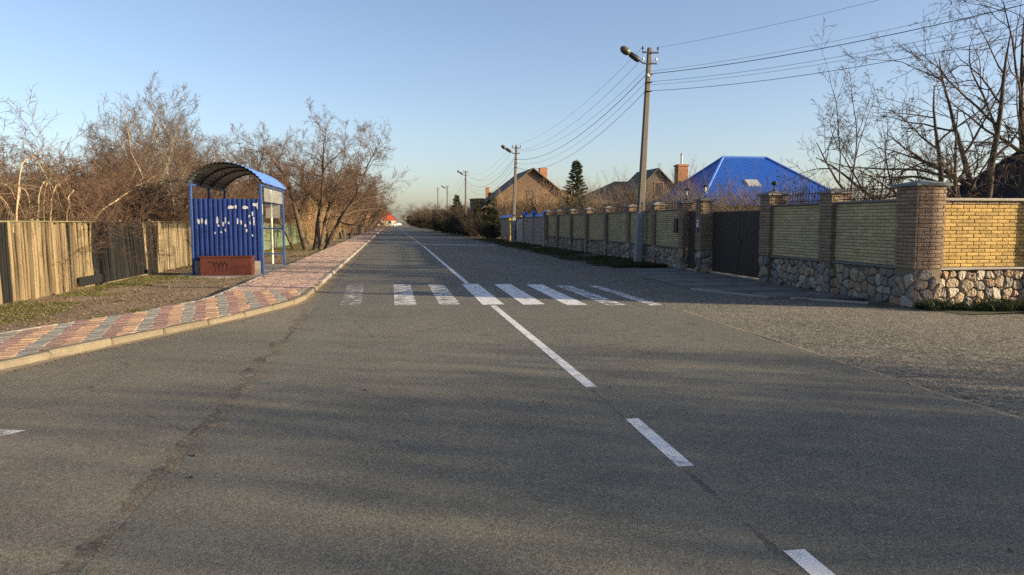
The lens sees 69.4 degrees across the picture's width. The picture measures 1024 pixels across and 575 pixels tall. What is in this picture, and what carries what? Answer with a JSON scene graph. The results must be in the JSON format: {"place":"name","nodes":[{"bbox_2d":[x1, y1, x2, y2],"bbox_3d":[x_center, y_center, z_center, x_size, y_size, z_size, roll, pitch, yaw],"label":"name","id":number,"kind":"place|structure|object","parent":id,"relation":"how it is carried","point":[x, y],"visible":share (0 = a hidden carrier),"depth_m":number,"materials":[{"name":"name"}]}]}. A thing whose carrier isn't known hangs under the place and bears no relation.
{"place":"outdoors","nodes":[
{"label":"outdoors","id":0,"kind":"place"},
{"bbox_2d":[0,226,376,331],"label":"verge","id":1,"kind":"structure","parent":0,"point":[137,304],"depth_m":16.08,"materials":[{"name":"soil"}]},
{"bbox_2d":[0,233,379,574],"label":"old asphalt","id":2,"kind":"structure","parent":0,"point":[81,459],"depth_m":6.05,"materials":[{"name":"asphalt"}]},
{"bbox_2d":[1,264,347,375],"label":"kerb grit","id":3,"kind":"object","parent":2,"relation":"on","point":[325,285],"visible":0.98,"depth_m":11.43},
{"bbox_2d":[0,226,385,373],"label":"sidewalk","id":4,"kind":"structure","parent":0,"point":[299,282],"depth_m":12.32,"materials":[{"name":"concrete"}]},
{"bbox_2d":[411,226,500,239],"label":"verge","id":5,"kind":"structure","parent":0,"point":[470,237],"depth_m":85.30,"materials":[{"name":"plant"}]},
{"bbox_2d":[412,200,468,230],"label":"dark shrub","id":6,"kind":"object","parent":5,"relation":"on","point":[423,212],"visible":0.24,"depth_m":129.84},
{"bbox_2d":[438,205,482,235],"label":"dark shrub","id":7,"kind":"object","parent":5,"relation":"on","point":[452,219],"visible":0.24,"depth_m":88.36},
{"bbox_2d":[465,200,483,235],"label":"evergreen bush","id":8,"kind":"object","parent":5,"relation":"on","point":[478,206],"visible":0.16,"depth_m":85.06,"materials":[{"name":"green plant"}]},
{"bbox_2d":[455,207,507,237],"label":"dark shrub","id":9,"kind":"object","parent":5,"relation":"on","point":[476,231],"visible":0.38,"depth_m":75.46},
{"bbox_2d":[480,202,500,238],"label":"evergreen bush","id":10,"kind":"object","parent":5,"relation":"on","point":[490,210],"visible":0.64,"depth_m":72.56,"materials":[{"name":"green plant"}]},
{"bbox_2d":[466,209,515,238],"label":"dark shrub","id":11,"kind":"object","parent":5,"relation":"on","point":[482,227],"visible":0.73,"depth_m":70.00,"materials":[{"name":"plant"}]},
{"bbox_2d":[0,226,1023,574],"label":"road","id":12,"kind":"structure","parent":0,"point":[406,328],"depth_m":5.29,"materials":[{"name":"asphalt"}]},
{"bbox_2d":[0,288,1012,574],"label":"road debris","id":13,"kind":"object","parent":12,"relation":"on","point":[502,452],"visible":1,"depth_m":5.79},
{"bbox_2d":[0,0,1023,222],"label":"sky","id":14,"kind":"structure","parent":0,"point":[456,82],"materials":[{"name":"blue"}]},
{"bbox_2d":[480,238,667,267],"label":"verge","id":15,"kind":"structure","parent":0,"point":[584,261],"depth_m":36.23,"materials":[{"name":"green plant"}]},
{"bbox_2d":[500,214,511,240],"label":"fence section","id":16,"kind":"object","parent":15,"relation":"on","point":[504,225],"visible":0.59,"depth_m":65.55,"materials":[{"name":"concrete"}]},
{"bbox_2d":[501,145,520,242],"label":"utility pole","id":17,"kind":"object","parent":15,"relation":"on","point":[514,200],"visible":0.98,"depth_m":57.79,"materials":[{"name":"concrete"}]},
{"bbox_2d":[517,218,521,241],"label":"neighbour gate","id":18,"kind":"structure","parent":15,"relation":"on","point":[519,229],"depth_m":59.65,"materials":[{"name":"grey metal"}]},
{"bbox_2d":[620,46,658,261],"bbox_3d":[5.011,-5.179,29.425,1.565,8.636,0.371,0,5,-5],"label":"utility pole","id":19,"kind":"object","parent":15,"relation":"on","point":[639,228],"visible":0.98,"depth_m":29.41,"materials":[{"name":"concrete"}]},
{"bbox_2d":[647,0,1013,71],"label":"overhead wire","id":20,"kind":"object","parent":19,"relation":"attached to","point":[838,40],"visible":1,"depth_m":22.47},
{"bbox_2d":[651,4,1023,73],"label":"overhead wire","id":21,"kind":"object","parent":19,"relation":"attached to","point":[847,43],"visible":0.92,"depth_m":22.21,"materials":[{"name":"metal"}]},
{"bbox_2d":[651,18,1023,81],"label":"overhead wire","id":22,"kind":"object","parent":19,"relation":"attached to","point":[840,56],"visible":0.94,"depth_m":22.49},
{"bbox_2d":[652,34,1023,90],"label":"overhead wire","id":23,"kind":"object","parent":19,"relation":"attached to","point":[839,69],"visible":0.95,"depth_m":22.54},
{"bbox_2d":[365,223,893,307],"bbox_3d":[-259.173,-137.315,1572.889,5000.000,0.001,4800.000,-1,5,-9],"label":"ground","id":24,"kind":"structure","parent":0,"point":[869,304],"depth_m":29.12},
{"bbox_2d":[0,154,51,223],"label":"thicket shrub","id":25,"kind":"object","parent":24,"relation":"on","point":[17,175],"visible":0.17,"depth_m":20.42,"materials":[{"name":"plant"}]},
{"bbox_2d":[0,134,51,201],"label":"thicket shrub","id":26,"kind":"object","parent":24,"relation":"on","point":[14,161],"visible":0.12,"depth_m":25.57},
{"bbox_2d":[0,193,58,276],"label":"arching shrub","id":27,"kind":"object","parent":24,"relation":"on","point":[33,211],"visible":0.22,"depth_m":17.53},
{"bbox_2d":[0,196,67,288],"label":"arching shrub","id":28,"kind":"object","parent":24,"relation":"on","point":[24,248],"visible":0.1,"depth_m":16.85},
{"bbox_2d":[0,176,36,232],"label":"bent branch","id":29,"kind":"object","parent":28,"relation":"attached to","point":[3,201],"visible":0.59,"depth_m":16.20,"materials":[{"name":"plant"}]},
{"bbox_2d":[15,137,80,261],"bbox_3d":[-11.128,-2.127,17.877,1.378,2.993,2.754,-3,6,-29],"label":"bent branch","id":30,"kind":"object","parent":28,"relation":"attached to","point":[16,210],"visible":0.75,"depth_m":17.31,"materials":[{"name":"plant"}]},
{"bbox_2d":[0,204,83,291],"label":"arching shrub","id":31,"kind":"object","parent":24,"relation":"on","point":[59,262],"visible":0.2,"depth_m":16.74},
{"bbox_2d":[2,172,45,249],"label":"bent branch","id":32,"kind":"object","parent":31,"relation":"attached to","point":[25,199],"visible":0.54,"depth_m":17.48,"materials":[{"name":"plant"}]},
{"bbox_2d":[0,164,53,220],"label":"bent branch","id":33,"kind":"object","parent":31,"relation":"attached to","point":[8,186],"visible":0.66,"depth_m":16.71,"materials":[{"name":"plant"}]},
{"bbox_2d":[27,173,64,222],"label":"bent branch","id":34,"kind":"object","parent":31,"relation":"attached to","point":[43,182],"visible":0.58,"depth_m":18.42,"materials":[{"name":"plant"}]},
{"bbox_2d":[0,139,162,275],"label":"thicket shrub","id":35,"kind":"object","parent":24,"relation":"on","point":[101,197],"visible":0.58,"depth_m":18.74,"materials":[{"name":"plant"}]},
{"bbox_2d":[21,162,88,253],"bbox_3d":[-12.009,-2.114,19.653,1.602,2.654,1.998,3,6,27],"label":"bent branch","id":36,"kind":"object","parent":35,"relation":"attached to","point":[52,197],"visible":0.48,"depth_m":19.33,"materials":[{"name":"plant"}]},
{"bbox_2d":[54,166,110,244],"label":"bent branch","id":37,"kind":"object","parent":35,"relation":"attached to","point":[78,202],"visible":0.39,"depth_m":19.43,"materials":[{"name":"plant"}]},
{"bbox_2d":[0,84,163,259],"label":"thicket shrub","id":38,"kind":"object","parent":24,"relation":"on","point":[42,155],"visible":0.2,"depth_m":23.80,"materials":[{"name":"plant"}]},
{"bbox_2d":[0,148,185,271],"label":"thicket shrub","id":39,"kind":"object","parent":24,"relation":"on","point":[133,199],"visible":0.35,"depth_m":21.72,"materials":[{"name":"plant"}]},
{"bbox_2d":[41,165,95,241],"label":"bent branch","id":40,"kind":"object","parent":39,"relation":"attached to","point":[58,185],"visible":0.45,"depth_m":19.04,"materials":[{"name":"plant"}]},
{"bbox_2d":[0,149,186,272],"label":"thicket shrub","id":41,"kind":"object","parent":24,"relation":"on","point":[101,188],"visible":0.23,"depth_m":23.27,"materials":[{"name":"plant"}]},
{"bbox_2d":[0,118,187,222],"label":"thicket shrub","id":42,"kind":"object","parent":24,"relation":"on","point":[2,149],"visible":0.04,"depth_m":27.41,"materials":[{"name":"plant"}]},
{"bbox_2d":[0,219,191,303],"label":"wooden fence","id":43,"kind":"object","parent":24,"relation":"on","point":[37,282],"visible":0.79,"depth_m":17.54,"materials":[{"name":"brown wood"}]},
{"bbox_2d":[0,133,193,269],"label":"thicket shrub","id":44,"kind":"object","parent":24,"relation":"on","point":[151,190],"visible":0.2,"depth_m":23.71,"materials":[{"name":"plant"}]},
{"bbox_2d":[13,130,183,216],"bbox_3d":[-18.502,-4.357,33.995,6.555,6.192,9.168,-2,5,-18],"label":"roadside tree","id":45,"kind":"object","parent":24,"relation":"on","point":[84,153],"visible":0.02,"depth_m":31.81,"materials":[{"name":"brown plant"}]},
{"bbox_2d":[0,275,242,323],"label":"short grass","id":46,"kind":"structure","parent":24,"relation":"on","point":[54,310],"depth_m":14.49,"materials":[{"name":"plant"}]},
{"bbox_2d":[9,135,248,229],"bbox_3d":[-17.035,-3.925,33.332,10.207,6.231,8.724,-1,5,-14],"label":"thicket shrub","id":47,"kind":"object","parent":24,"relation":"on","point":[183,184],"visible":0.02,"depth_m":32.32,"materials":[{"name":"plant"}]},
{"bbox_2d":[85,107,175,219],"bbox_3d":[-15.793,-4.191,30.669,3.336,6.382,4.315,0,5,-3],"label":"tall tree","id":48,"kind":"object","parent":24,"relation":"on","point":[105,140],"visible":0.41,"depth_m":29.72,"materials":[{"name":"brown plant"}]},
{"bbox_2d":[101,104,165,220],"bbox_3d":[-12.410,-3.286,24.431,1.917,5.547,1.738,1,5,15],"label":"bare tree","id":49,"kind":"object","parent":24,"relation":"on","point":[130,147],"visible":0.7,"depth_m":24.17,"materials":[{"name":"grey plant"}]},
{"bbox_2d":[66,152,205,263],"bbox_3d":[-13.601,-2.639,27.108,5.175,4.491,6.152,-2,6,-24],"label":"thicket shrub","id":50,"kind":"object","parent":24,"relation":"on","point":[174,218],"visible":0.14,"depth_m":26.61,"materials":[{"name":"plant"}]},
{"bbox_2d":[80,70,201,264],"bbox_3d":[-13.338,-4.323,27.099,3.488,7.293,4.511,3,6,29],"label":"tall tree","id":51,"kind":"object","parent":24,"relation":"on","point":[166,156],"visible":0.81,"depth_m":27.19,"materials":[{"name":"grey plant"}]},
{"bbox_2d":[66,105,247,191],"bbox_3d":[-20.044,-5.686,39.577,10.085,7.913,7.210,1,5,12],"label":"roadside tree","id":52,"kind":"object","parent":24,"relation":"on","point":[90,137],"visible":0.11,"depth_m":38.39,"materials":[{"name":"brown plant"}]},
{"bbox_2d":[106,87,210,232],"bbox_3d":[-14.356,-4.636,30.638,4.315,7.293,3.336,-1,5,-7],"label":"tall tree","id":53,"kind":"object","parent":24,"relation":"on","point":[148,139],"visible":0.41,"depth_m":30.49,"materials":[{"name":"brown plant"}]},
{"bbox_2d":[153,112,214,191],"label":"tall tree","id":54,"kind":"object","parent":24,"relation":"on","point":[181,127],"visible":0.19,"depth_m":36.56,"materials":[{"name":"brown plant"}]},
{"bbox_2d":[116,159,255,256],"bbox_3d":[-14.241,-2.989,30.526,6.223,4.605,6.544,2,5,17],"label":"thicket shrub","id":55,"kind":"object","parent":24,"relation":"on","point":[239,195],"visible":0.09,"depth_m":30.12,"materials":[{"name":"plant"}]},
{"bbox_2d":[109,104,274,251],"bbox_3d":[-15.432,-5.062,35.165,6.227,7.431,8.710,2,6,25],"label":"roadside tree","id":56,"kind":"object","parent":24,"relation":"on","point":[233,161],"visible":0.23,"depth_m":35.72,"materials":[{"name":"brown plant"}]},
{"bbox_2d":[166,132,256,198],"bbox_3d":[-15.651,-4.942,38.699,4.488,6.468,3.747,-3,6,-26],"label":"bare tree","id":57,"kind":"object","parent":24,"relation":"on","point":[215,194],"visible":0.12,"depth_m":38.38,"materials":[{"name":"brown plant"}]},
{"bbox_2d":[156,179,284,254],"bbox_3d":[-14.494,-3.506,35.356,6.794,4.817,7.944,2,6,26],"label":"thicket shrub","id":58,"kind":"object","parent":24,"relation":"on","point":[199,188],"visible":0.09,"depth_m":36.23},
{"bbox_2d":[177,264,287,277],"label":"shelter slab","id":59,"kind":"structure","parent":24,"relation":"on","point":[268,268],"depth_m":22.34,"materials":[{"name":"grey concrete"}]},
{"bbox_2d":[199,255,254,275],"bbox_3d":[-8.501,-0.646,22.108,1.515,0.595,0.510,-1,5,-9],"label":"bench box","id":60,"kind":"object","parent":59,"relation":"on","point":[225,265],"visible":0.97,"depth_m":21.88,"materials":[{"name":"red metal"}]},
{"bbox_2d":[184,162,286,274],"bbox_3d":[-8.996,-2.244,24.668,2.287,3.466,5.240,-1,5,-9],"label":"bus shelter","id":61,"kind":"object","parent":59,"relation":"on","point":[224,226],"visible":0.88,"depth_m":22.36,"materials":[{"name":"blue metal"}]},
{"bbox_2d":[189,168,286,227],"bbox_3d":[-14.949,-3.772,38.269,7.001,4.839,6.435,5,7,43],"label":"thicket shrub","id":62,"kind":"object","parent":24,"relation":"on","point":[264,206],"visible":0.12,"depth_m":38.26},
{"bbox_2d":[196,122,297,214],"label":"roadside tree","id":63,"kind":"object","parent":24,"relation":"on","point":[249,166],"visible":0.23,"depth_m":45.78,"materials":[{"name":"brown plant"}]},
{"bbox_2d":[216,174,299,243],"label":"thicket shrub","id":64,"kind":"object","parent":24,"relation":"on","point":[268,220],"visible":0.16,"depth_m":43.03,"materials":[{"name":"plant"}]},
{"bbox_2d":[177,241,340,268],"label":"grass by tree","id":65,"kind":"structure","parent":24,"relation":"on","point":[279,250],"depth_m":40.15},
{"bbox_2d":[214,188,303,241],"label":"thicket shrub","id":66,"kind":"object","parent":24,"relation":"on","point":[279,213],"visible":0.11,"depth_m":48.30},
{"bbox_2d":[270,190,281,263],"bbox_3d":[-8.850,-2.211,27.849,0.458,2.900,0.076,-1,5,-9],"label":"stop pole","id":67,"kind":"object","parent":24,"relation":"on","point":[271,215],"visible":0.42,"depth_m":27.78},
{"bbox_2d":[263,222,308,249],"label":"green fence","id":68,"kind":"object","parent":24,"relation":"on","point":[277,233],"visible":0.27,"depth_m":46.97,"materials":[{"name":"metal"}]},
{"bbox_2d":[287,197,328,244],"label":"whip bush","id":69,"kind":"object","parent":24,"relation":"on","point":[311,225],"visible":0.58,"depth_m":51.50,"materials":[{"name":"plant"}]},
{"bbox_2d":[300,197,335,242],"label":"whip bush","id":70,"kind":"object","parent":24,"relation":"on","point":[315,223],"visible":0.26,"depth_m":55.93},
{"bbox_2d":[219,96,418,249],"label":"roadside tree","id":71,"kind":"object","parent":24,"relation":"on","point":[318,242],"visible":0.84,"depth_m":43.56,"materials":[{"name":"brown plant"}]},
{"bbox_2d":[260,128,378,242],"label":"roadside tree","id":72,"kind":"object","parent":24,"relation":"on","point":[314,204],"visible":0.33,"depth_m":57.25,"materials":[{"name":"brown plant"}]},
{"bbox_2d":[298,149,397,238],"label":"roadside tree","id":73,"kind":"object","parent":24,"relation":"on","point":[341,234],"visible":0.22,"depth_m":73.81,"materials":[{"name":"brown plant"}]},
{"bbox_2d":[311,165,386,234],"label":"roadside tree","id":74,"kind":"object","parent":24,"relation":"on","point":[364,189],"visible":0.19,"depth_m":90.17,"materials":[{"name":"brown plant"}]},
{"bbox_2d":[357,173,395,232],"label":"roadside tree","id":75,"kind":"object","parent":24,"relation":"on","point":[373,220],"visible":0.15,"depth_m":108.21,"materials":[{"name":"brown plant"}]},
{"bbox_2d":[364,190,402,230],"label":"roadside tree","id":76,"kind":"object","parent":24,"relation":"on","point":[383,210],"visible":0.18,"depth_m":133.65,"materials":[{"name":"brown plant"}]},
{"bbox_2d":[469,168,567,232],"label":"brown gabled house","id":77,"kind":"structure","parent":24,"relation":"on","point":[538,175],"depth_m":85.91,"materials":[{"name":"brick"}]},
{"bbox_2d":[520,210,546,246],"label":"panel fence","id":78,"kind":"object","parent":24,"relation":"on","point":[533,227],"visible":0.85,"depth_m":52.66,"materials":[{"name":"concrete"}]},
{"bbox_2d":[545,197,695,269],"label":"long brick wall","id":79,"kind":"structure","parent":24,"relation":"on","point":[609,231],"depth_m":32.88,"materials":[{"name":"brick"}]},
{"bbox_2d":[686,211,696,270],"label":"wicket gate","id":80,"kind":"structure","parent":79,"relation":"attached to","point":[691,241],"depth_m":25.07,"materials":[{"name":"brown metal"}]},
{"bbox_2d":[693,197,716,272],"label":"gate pillar","id":81,"kind":"structure","parent":24,"relation":"on","point":[703,235],"depth_m":23.96,"materials":[{"name":"brown brick"}]},
{"bbox_2d":[757,178,1023,308],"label":"corner brick wall","id":82,"kind":"structure","parent":24,"relation":"on","point":[917,240],"depth_m":14.68,"materials":[{"name":"brick"}]},
{"bbox_2d":[948,152,1019,197],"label":"dark roof house","id":83,"kind":"structure","parent":24,"relation":"on","point":[1005,194],"depth_m":37.20,"materials":[{"name":"grey paint"}]},
{"bbox_3d":[18.738,-3.788,10.882,0.710,9.130,0.281,-1,5,-9],"label":"utility pole","id":84,"kind":"object","parent":24,"relation":"on","visible":0},
{"bbox_2d":[653,24,1021,84],"bbox_3d":[11.960,-7.171,19.812,0.011,1.012,22.969,-4,6,-35],"label":"overhead wire","id":85,"kind":"object","parent":84,"relation":"attached to","point":[847,59],"visible":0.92,"depth_m":22.27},
{"bbox_2d":[283,226,1023,417],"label":"side road","id":86,"kind":"structure","parent":0,"point":[944,353],"depth_m":11.33,"materials":[{"name":"asphalt"}]},
{"bbox_2d":[626,268,868,304],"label":"driveway","id":87,"kind":"structure","parent":0,"point":[705,282],"depth_m":18.78,"materials":[{"name":"grey concrete"}]},
{"bbox_2d":[710,210,760,280],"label":"driveway gate","id":88,"kind":"structure","parent":87,"relation":"on","point":[735,245],"depth_m":22.25,"materials":[{"name":"metal"}]},
{"bbox_2d":[920,306,1023,314],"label":"corner verge","id":89,"kind":"structure","parent":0,"point":[961,312],"depth_m":13.51,"materials":[{"name":"plant"}]},
{"bbox_2d":[911,295,1023,311],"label":"corner grass","id":90,"kind":"structure","parent":89,"relation":"on","point":[1000,305],"depth_m":13.77,"materials":[{"name":"plant"}]},
{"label":"garden ground","id":91,"kind":"structure","parent":0,"visible":0},
{"bbox_2d":[496,178,544,239],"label":"whip bush","id":92,"kind":"object","parent":91,"relation":"on","point":[510,203],"visible":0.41,"depth_m":68.27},
{"bbox_2d":[504,180,555,225],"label":"whip bush","id":93,"kind":"object","parent":91,"relation":"on","point":[523,203],"visible":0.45,"depth_m":62.74,"materials":[{"name":"plant"}]},
{"bbox_2d":[522,176,564,214],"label":"whip bush","id":94,"kind":"object","parent":91,"relation":"on","point":[540,196],"visible":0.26,"depth_m":67.12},
{"bbox_2d":[534,186,566,213],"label":"whip bush","id":95,"kind":"object","parent":91,"relation":"on","point":[546,203],"visible":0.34,"depth_m":60.63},
{"bbox_2d":[542,184,587,214],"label":"whip bush","id":96,"kind":"object","parent":91,"relation":"on","point":[564,201],"visible":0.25,"depth_m":53.45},
{"bbox_2d":[560,159,588,213],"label":"spruce tree","id":97,"kind":"object","parent":91,"relation":"on","point":[576,170],"visible":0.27,"depth_m":55.14,"materials":[{"name":"green plant"}]},
{"bbox_2d":[539,174,612,213],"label":"garden bush","id":98,"kind":"object","parent":91,"relation":"on","point":[586,204],"visible":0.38,"depth_m":47.06,"materials":[{"name":"plant"}]},
{"bbox_2d":[574,170,634,212],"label":"garden bush","id":99,"kind":"object","parent":91,"relation":"on","point":[593,202],"visible":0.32,"depth_m":42.76,"materials":[{"name":"plant"}]},
{"bbox_2d":[585,168,673,210],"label":"grey gabled house","id":100,"kind":"structure","parent":91,"relation":"on","point":[650,173],"depth_m":60.45,"materials":[{"name":"brown brick"}]},
{"bbox_2d":[597,169,671,208],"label":"garden bush","id":101,"kind":"object","parent":91,"relation":"on","point":[615,197],"visible":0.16,"depth_m":45.21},
{"bbox_2d":[604,164,686,211],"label":"garden bush","id":102,"kind":"object","parent":91,"relation":"on","point":[625,199],"visible":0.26,"depth_m":35.78,"materials":[{"name":"plant"}]},
{"bbox_2d":[611,161,684,210],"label":"garden bush","id":103,"kind":"object","parent":91,"relation":"on","point":[635,200],"visible":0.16,"depth_m":40.12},
{"bbox_2d":[625,160,725,210],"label":"garden bush","id":104,"kind":"object","parent":91,"relation":"on","point":[649,197],"visible":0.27,"depth_m":32.02,"materials":[{"name":"plant"}]},
{"bbox_2d":[652,174,747,238],"bbox_3d":[7.352,-2.670,28.871,3.953,3.620,4.017,2,5,21],"label":"garden bush","id":105,"kind":"object","parent":91,"relation":"on","point":[727,205],"visible":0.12,"depth_m":28.43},
{"bbox_2d":[662,153,756,211],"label":"garden bush","id":106,"kind":"object","parent":91,"relation":"on","point":[697,186],"visible":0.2,"depth_m":34.99,"materials":[{"name":"plant"}]},
{"bbox_2d":[652,153,828,210],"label":"blue roof house","id":107,"kind":"structure","parent":91,"relation":"on","point":[761,170],"depth_m":48.45,"materials":[{"name":"beige paint"}]},
{"bbox_2d":[708,171,800,210],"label":"garden bush","id":108,"kind":"object","parent":91,"relation":"on","point":[740,208],"visible":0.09,"depth_m":29.54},
{"bbox_2d":[708,159,816,211],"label":"garden bush","id":109,"kind":"object","parent":91,"relation":"on","point":[747,205],"visible":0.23,"depth_m":25.61,"materials":[{"name":"plant"}]},
{"bbox_2d":[749,170,819,209],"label":"garden bush","id":110,"kind":"object","parent":91,"relation":"on","point":[786,188],"visible":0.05,"depth_m":23.35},
{"bbox_2d":[767,0,1023,203],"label":"walnut tree","id":111,"kind":"object","parent":91,"relation":"on","point":[953,190],"visible":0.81,"depth_m":18.67,"materials":[{"name":"brown plant"}]},
{"bbox_2d":[796,0,1023,199],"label":"walnut tree","id":112,"kind":"object","parent":91,"relation":"on","point":[1020,149],"visible":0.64,"depth_m":22.49,"materials":[{"name":"brown plant"}]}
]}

